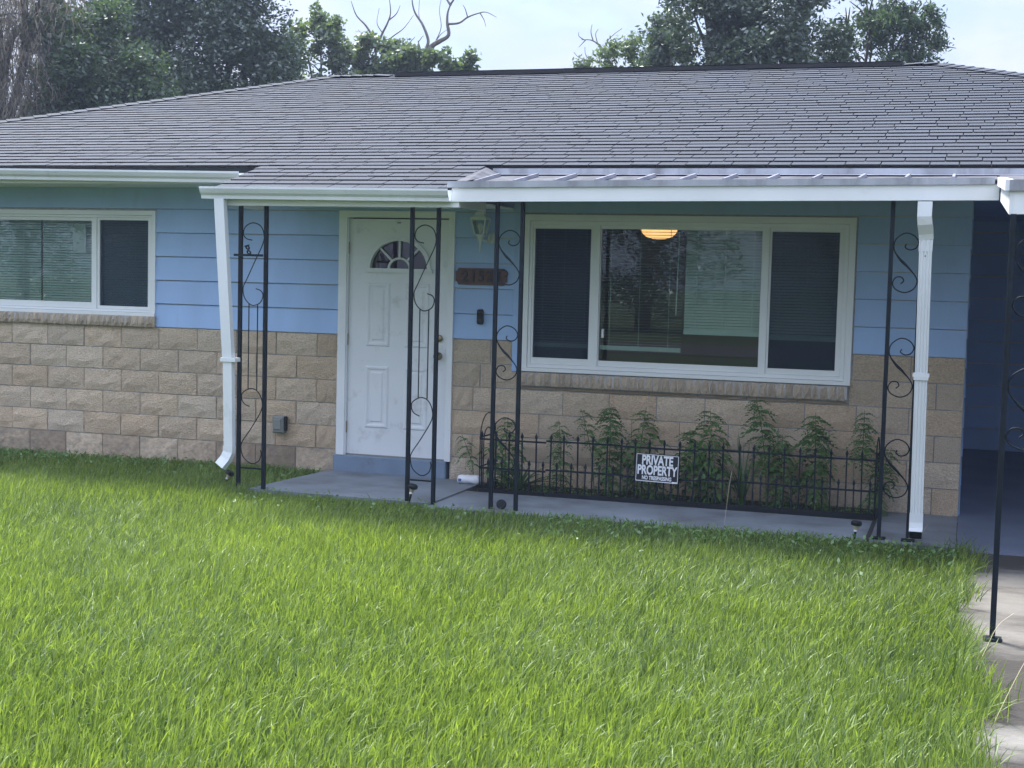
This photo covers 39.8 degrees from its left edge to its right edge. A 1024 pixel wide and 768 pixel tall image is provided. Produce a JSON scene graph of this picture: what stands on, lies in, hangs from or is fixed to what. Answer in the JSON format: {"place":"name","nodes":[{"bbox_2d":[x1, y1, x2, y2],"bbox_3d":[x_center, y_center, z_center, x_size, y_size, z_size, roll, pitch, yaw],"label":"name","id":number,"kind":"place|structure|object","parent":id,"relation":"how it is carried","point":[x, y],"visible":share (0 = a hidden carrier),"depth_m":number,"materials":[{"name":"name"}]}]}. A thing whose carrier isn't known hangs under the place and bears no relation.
{"place":"outdoors","nodes":[
{"label":"outdoors","id":0,"kind":"place"},
{"bbox_2d":[0,446,997,767],"bbox_3d":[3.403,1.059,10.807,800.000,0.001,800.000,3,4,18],"label":"ground","id":1,"kind":"structure","parent":0,"point":[456,692],"depth_m":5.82,"materials":[{"name":"green plant"}]},
{"bbox_2d":[0,0,129,119],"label":"moss draped tree","id":2,"kind":"object","parent":1,"relation":"on","point":[8,45],"visible":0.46,"depth_m":25.57,"materials":[{"name":"grey plant"}]},
{"bbox_2d":[4,0,182,118],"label":"leafy tree","id":3,"kind":"object","parent":1,"relation":"on","point":[98,89],"visible":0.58,"depth_m":25.85,"materials":[{"name":"green plant"}]},
{"bbox_2d":[20,0,191,84],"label":"dark oak","id":4,"kind":"object","parent":1,"relation":"on","point":[90,1],"visible":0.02,"depth_m":31.95,"materials":[{"name":"green plant"}]},
{"bbox_2d":[89,0,316,100],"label":"dark oak","id":5,"kind":"object","parent":1,"relation":"on","point":[232,34],"visible":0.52,"depth_m":28.33,"materials":[{"name":"green plant"}]},
{"bbox_2d":[225,470,233,480],"bbox_3d":[-2.338,0.787,11.596,0.074,0.161,0.074,28,5,14],"label":"path light","id":6,"kind":"object","parent":1,"relation":"on","point":[229,473],"visible":0.77,"depth_m":11.57,"materials":[{"name":"black plastic"}]},
{"bbox_2d":[276,0,418,79],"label":"bushy tree","id":7,"kind":"object","parent":1,"relation":"on","point":[342,56],"visible":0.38,"depth_m":33.42,"materials":[{"name":"green plant"}]},
{"bbox_2d":[248,470,484,507],"bbox_3d":[-1.163,0.853,11.567,1.550,0.064,1.270,3,4,18],"label":"entry pad","id":8,"kind":"object","parent":1,"relation":"on","point":[345,484],"visible":0.57,"depth_m":11.45,"materials":[{"name":"paint"}]},
{"bbox_2d":[236,206,268,488],"bbox_3d":[-2.043,-0.277,11.129,0.250,2.245,0.028,3,4,18],"label":"porch post","id":9,"kind":"object","parent":8,"relation":"on","point":[264,354],"visible":0.99,"depth_m":11.12,"materials":[{"name":"metal"}]},
{"bbox_2d":[234,244,262,256],"bbox_3d":[-2.060,-1.044,11.060,0.250,0.093,0.014,3,4,18],"label":"plant bracket","id":10,"kind":"object","parent":9,"relation":"attached to","point":[250,254],"visible":1,"depth_m":11.05,"materials":[{"name":"metal"}]},
{"bbox_2d":[405,207,440,504],"bbox_3d":[-0.673,-0.208,10.692,0.240,2.240,0.028,3,4,18],"label":"porch post","id":11,"kind":"object","parent":8,"relation":"on","point":[409,354],"visible":1,"depth_m":10.68,"materials":[{"name":"metal"}]},
{"bbox_2d":[455,436,482,474],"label":"weed","id":12,"kind":"object","parent":8,"relation":"on","point":[471,461],"visible":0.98,"depth_m":11.82,"materials":[{"name":"green plant"}]},
{"bbox_2d":[457,475,483,484],"bbox_3d":[-0.345,0.792,11.789,0.226,0.078,0.094,3,4,18],"label":"plastic bottle","id":13,"kind":"object","parent":8,"relation":"on","point":[469,479],"visible":0.8,"depth_m":11.76,"materials":[{"name":"white plastic"}]},
{"bbox_2d":[351,0,413,57],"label":"dead tree","id":14,"kind":"object","parent":1,"relation":"on","point":[384,29],"visible":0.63,"depth_m":34.37,"materials":[{"name":"grey wood"}]},
{"bbox_2d":[394,0,495,71],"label":"dead tree","id":15,"kind":"object","parent":1,"relation":"on","point":[428,59],"visible":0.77,"depth_m":32.79,"materials":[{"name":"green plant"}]},
{"bbox_2d":[0,445,961,576],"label":"ground cover","id":16,"kind":"object","parent":1,"relation":"on","point":[749,533],"visible":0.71,"depth_m":9.90,"materials":[{"name":"green plant"}]},
{"bbox_2d":[408,483,417,501],"bbox_3d":[-0.765,0.837,10.723,0.074,0.161,0.074,17,13,16],"label":"path light","id":17,"kind":"object","parent":16,"relation":"on","point":[412,487],"visible":0.97,"depth_m":10.70,"materials":[{"name":"black plastic"}]},
{"bbox_2d":[0,60,1023,522],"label":"house","id":18,"kind":"structure","parent":1,"relation":"on","point":[770,192],"depth_m":12.20,"materials":[{"name":"stone"}]},
{"bbox_2d":[0,209,156,315],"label":"window","id":19,"kind":"structure","parent":18,"relation":"in","point":[84,218],"depth_m":13.10,"materials":[{"name":"white plastic"}]},
{"bbox_2d":[214,198,239,469],"bbox_3d":[-2.229,-0.381,11.004,0.201,2.112,0.118,3,4,18],"label":"downspout","id":20,"kind":"object","parent":18,"relation":"attached to","point":[228,359],"visible":1,"depth_m":10.98,"materials":[{"name":"metal"}]},
{"bbox_2d":[272,415,287,432],"bbox_3d":[-2.041,0.355,12.449,0.126,0.150,0.082,3,4,18],"label":"outlet box","id":21,"kind":"object","parent":18,"relation":"attached to","point":[280,423],"visible":1,"depth_m":12.42,"materials":[{"name":"grey plastic"}]},
{"bbox_2d":[346,219,448,460],"bbox_3d":[-0.995,-0.382,12.118,0.927,2.048,0.126,3,4,18],"label":"door","id":22,"kind":"structure","parent":18,"relation":"in","point":[377,339],"depth_m":12.14,"materials":[{"name":"paint"}]},
{"bbox_2d":[477,309,483,323],"bbox_3d":[-0.267,-0.562,11.847,0.052,0.126,0.031,3,4,18],"label":"doorbell","id":23,"kind":"object","parent":18,"relation":"attached to","point":[480,316],"visible":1,"depth_m":11.84,"materials":[{"name":"black plastic"}]},
{"bbox_2d":[455,268,506,285],"bbox_3d":[-0.257,-0.897,11.823,0.452,0.140,0.030,3,4,18],"label":"house number plaque","id":24,"kind":"object","parent":18,"relation":"attached to","point":[474,276],"visible":0.77,"depth_m":11.82,"materials":[{"name":"brown wood"}]},
{"bbox_2d":[470,211,494,252],"bbox_3d":[-0.236,-1.278,11.712,0.179,0.380,0.180,3,4,18],"label":"wall lantern","id":25,"kind":"object","parent":18,"relation":"attached to","point":[480,215],"depth_m":11.69,"materials":[{"name":"metal"}]},
{"bbox_2d":[642,230,676,238],"bbox_3d":[1.341,-1.460,12.885,0.336,0.283,0.336,3,4,18],"label":"ceiling lamp","id":26,"kind":"object","parent":18,"relation":"hanging from","point":[649,233],"visible":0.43,"depth_m":12.78,"materials":[{"name":"orange"}]},
{"bbox_2d":[521,214,856,385],"bbox_3d":[1.377,-0.697,11.375,2.677,1.293,0.140,3,4,18],"label":"window","id":27,"kind":"structure","parent":18,"relation":"in","point":[744,230],"depth_m":11.29,"materials":[{"name":"white plastic"}]},
{"bbox_2d":[908,201,933,539],"bbox_3d":[2.725,-0.083,9.444,0.125,2.248,0.161,3,4,18],"label":"downspout","id":28,"kind":"object","parent":18,"relation":"attached to","point":[921,375],"visible":1,"depth_m":9.44,"materials":[{"name":"metal"}]},
{"bbox_2d":[574,26,620,64],"bbox_3d":[1.713,-3.853,29.138,1.141,7.003,0.104,3,4,18],"label":"dead tree","id":29,"kind":"object","parent":1,"relation":"on","point":[594,42],"visible":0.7,"depth_m":28.94,"materials":[{"name":"grey wood"}]},
{"bbox_2d":[572,31,699,67],"bbox_3d":[2.535,-3.769,28.739,2.929,6.937,1.687,3,4,18],"label":"willow like tree","id":30,"kind":"object","parent":1,"relation":"on","point":[628,47],"visible":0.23,"depth_m":28.44,"materials":[{"name":"green plant"}]},
{"bbox_2d":[476,482,876,520],"bbox_3d":[1.276,0.943,11.204,3.140,0.058,0.495,3,4,18],"label":"planting bed","id":31,"kind":"object","parent":1,"relation":"on","point":[748,503],"visible":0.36,"depth_m":11.22,"materials":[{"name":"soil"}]},
{"bbox_2d":[476,419,527,488],"bbox_3d":[-0.089,0.577,11.558,0.438,0.624,0.475,1,4,-9],"label":"weed","id":32,"kind":"object","parent":31,"relation":"on","point":[505,464],"visible":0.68,"depth_m":11.52,"materials":[{"name":"green plant"}]},
{"bbox_2d":[483,459,566,490],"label":"strap leaved plant","id":33,"kind":"object","parent":31,"relation":"on","point":[525,482],"visible":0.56,"depth_m":11.44,"materials":[{"name":"green plant"}]},
{"bbox_2d":[546,421,578,491],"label":"weed","id":34,"kind":"object","parent":31,"relation":"on","point":[555,457],"visible":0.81,"depth_m":11.45,"materials":[{"name":"green plant"}]},
{"bbox_2d":[573,410,604,493],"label":"weed","id":35,"kind":"object","parent":31,"relation":"on","point":[589,432],"visible":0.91,"depth_m":11.40,"materials":[{"name":"green plant"}]},
{"bbox_2d":[590,407,629,496],"bbox_3d":[0.787,0.539,11.315,0.340,0.750,0.408,3,4,18],"label":"weed","id":36,"kind":"object","parent":31,"relation":"on","point":[610,434],"visible":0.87,"depth_m":11.27,"materials":[{"name":"green plant"}]},
{"bbox_2d":[613,407,670,496],"bbox_3d":[1.043,0.595,11.323,0.486,0.830,0.467,3,4,18],"label":"weed","id":37,"kind":"object","parent":31,"relation":"on","point":[631,455],"visible":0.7,"depth_m":11.27,"materials":[{"name":"green plant"}]},
{"bbox_2d":[645,483,672,499],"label":"weed","id":38,"kind":"object","parent":31,"relation":"on","point":[653,491],"visible":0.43,"depth_m":11.15,"materials":[{"name":"green plant"}]},
{"bbox_2d":[478,412,879,518],"bbox_3d":[1.282,0.615,11.166,3.129,0.633,0.482,3,4,18],"label":"garden fence","id":39,"kind":"object","parent":31,"relation":"on","point":[482,486],"visible":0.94,"depth_m":10.89,"materials":[{"name":"metal"}]},
{"bbox_2d":[635,452,679,484],"bbox_3d":[1.124,0.654,10.961,0.344,0.224,0.006,4,5,18],"label":"warning sign","id":40,"kind":"object","parent":39,"relation":"attached to","point":[657,468],"visible":1,"depth_m":10.96,"materials":[{"name":"black plastic"}]},
{"bbox_2d":[668,430,719,501],"bbox_3d":[1.403,0.646,11.191,0.423,0.594,0.460,0,4,-18],"label":"weed","id":41,"kind":"object","parent":31,"relation":"on","point":[684,459],"visible":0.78,"depth_m":11.10,"materials":[{"name":"green plant"}]},
{"bbox_2d":[680,411,746,502],"bbox_3d":[1.542,0.634,11.085,0.472,0.888,0.525,5,5,37],"label":"weed","id":42,"kind":"object","parent":31,"relation":"on","point":[718,470],"visible":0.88,"depth_m":11.03,"materials":[{"name":"green plant"}]},
{"bbox_2d":[715,432,764,503],"bbox_3d":[1.819,0.672,10.960,0.422,0.581,0.605,1,4,-10],"label":"strap leaved plant","id":43,"kind":"object","parent":31,"relation":"on","point":[741,489],"visible":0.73,"depth_m":11.01,"materials":[{"name":"green plant"}]},
{"bbox_2d":[738,397,787,503],"bbox_3d":[1.951,0.529,10.976,0.420,0.860,0.326,3,4,18],"label":"weed","id":44,"kind":"object","parent":31,"relation":"on","point":[765,431],"visible":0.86,"depth_m":10.94,"materials":[{"name":"green plant"}]},
{"bbox_2d":[758,435,804,507],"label":"weed","id":45,"kind":"object","parent":31,"relation":"on","point":[778,474],"visible":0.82,"depth_m":10.87,"materials":[{"name":"green plant"}]},
{"bbox_2d":[788,413,837,510],"bbox_3d":[2.298,0.609,10.848,0.411,0.784,0.415,3,4,18],"label":"weed","id":46,"kind":"object","parent":31,"relation":"on","point":[808,473],"visible":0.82,"depth_m":10.79,"materials":[{"name":"green plant"}]},
{"bbox_2d":[842,410,879,475],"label":"weed","id":47,"kind":"object","parent":31,"relation":"on","point":[866,449],"visible":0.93,"depth_m":10.72,"materials":[{"name":"green plant"}]},
{"bbox_2d":[856,448,901,516],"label":"weed","id":48,"kind":"object","parent":31,"relation":"on","point":[885,478],"visible":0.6,"depth_m":10.72,"materials":[{"name":"green plant"}]},
{"bbox_2d":[632,0,857,66],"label":"spreading oak","id":49,"kind":"object","parent":1,"relation":"on","point":[789,39],"visible":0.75,"depth_m":24.77,"materials":[{"name":"green plant"}]},
{"bbox_2d":[810,0,954,63],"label":"willow like tree","id":50,"kind":"object","parent":1,"relation":"on","point":[879,23],"visible":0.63,"depth_m":25.02,"materials":[{"name":"green plant"}]},
{"bbox_2d":[910,533,1023,767],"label":"edge grass","id":51,"kind":"structure","parent":1,"relation":"on","point":[960,665],"depth_m":6.32,"materials":[{"name":"green plant"}]},
{"bbox_2d":[1,0,1023,116],"label":"sky","id":52,"kind":"structure","parent":0,"point":[523,34],"materials":[{"name":"white"}]},
{"bbox_2d":[427,491,956,552],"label":"walkway","id":53,"kind":"structure","parent":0,"point":[835,527],"depth_m":10.46,"materials":[{"name":"paint"}]},
{"bbox_2d":[496,499,505,508],"bbox_3d":[-0.068,0.900,10.534,0.074,0.074,0.161,2,-8,10],"label":"path light","id":54,"kind":"object","parent":53,"relation":"on","point":[501,503],"visible":1,"depth_m":10.46,"materials":[{"name":"black plastic"}]},
{"bbox_2d":[488,202,525,510],"bbox_3d":[-0.039,-0.199,10.488,0.224,2.285,0.028,3,4,18],"label":"porch post","id":55,"kind":"object","parent":53,"relation":"on","point":[494,350],"visible":1,"depth_m":10.48,"materials":[{"name":"metal"}]},
{"bbox_2d":[851,520,861,539],"bbox_3d":[2.348,1.016,9.679,0.074,0.161,0.074,8,8,17],"label":"path light","id":56,"kind":"object","parent":53,"relation":"on","point":[856,524],"visible":0.96,"depth_m":9.65,"materials":[{"name":"black plastic"}]},
{"bbox_2d":[866,520,876,540],"bbox_3d":[2.549,1.041,10.055,0.030,0.004,0.890,3,4,18],"label":"walk joint","id":57,"kind":"object","parent":53,"relation":"on","point":[870,530],"visible":0.79,"depth_m":10.04,"materials":[{"name":"grey concrete"}]},
{"bbox_2d":[872,201,918,541],"bbox_3d":[2.644,-0.082,9.629,0.284,2.310,0.090,3,4,18],"label":"porch post","id":58,"kind":"object","parent":53,"relation":"on","point":[886,362],"visible":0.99,"depth_m":9.64,"materials":[{"name":"metal"}]},
{"bbox_2d":[876,512,956,526],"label":"walkway","id":59,"kind":"structure","parent":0,"point":[928,519],"depth_m":10.62,"materials":[{"name":"paint"}]},
{"bbox_2d":[956,552,1023,767],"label":"driveway","id":60,"kind":"structure","parent":0,"point":[1010,601],"depth_m":6.99,"materials":[{"name":"concrete"}]},
{"bbox_2d":[975,613,1013,670],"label":"dry stalk","id":61,"kind":"object","parent":60,"relation":"on","point":[992,635],"visible":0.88,"depth_m":6.55,"materials":[{"name":"plant"}]},
{"bbox_2d":[982,214,1023,642],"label":"porch post","id":62,"kind":"object","parent":60,"relation":"on","point":[1006,353],"visible":0.99,"depth_m":6.95,"materials":[{"name":"metal"}]},
{"bbox_2d":[992,664,1023,726],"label":"dry stalk","id":63,"kind":"object","parent":60,"relation":"on","point":[1008,693],"visible":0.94,"depth_m":5.68,"materials":[{"name":"plant"}]},
{"bbox_2d":[957,449,1023,556],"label":"carport floor","id":64,"kind":"structure","parent":0,"point":[976,517],"depth_m":11.57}
]}

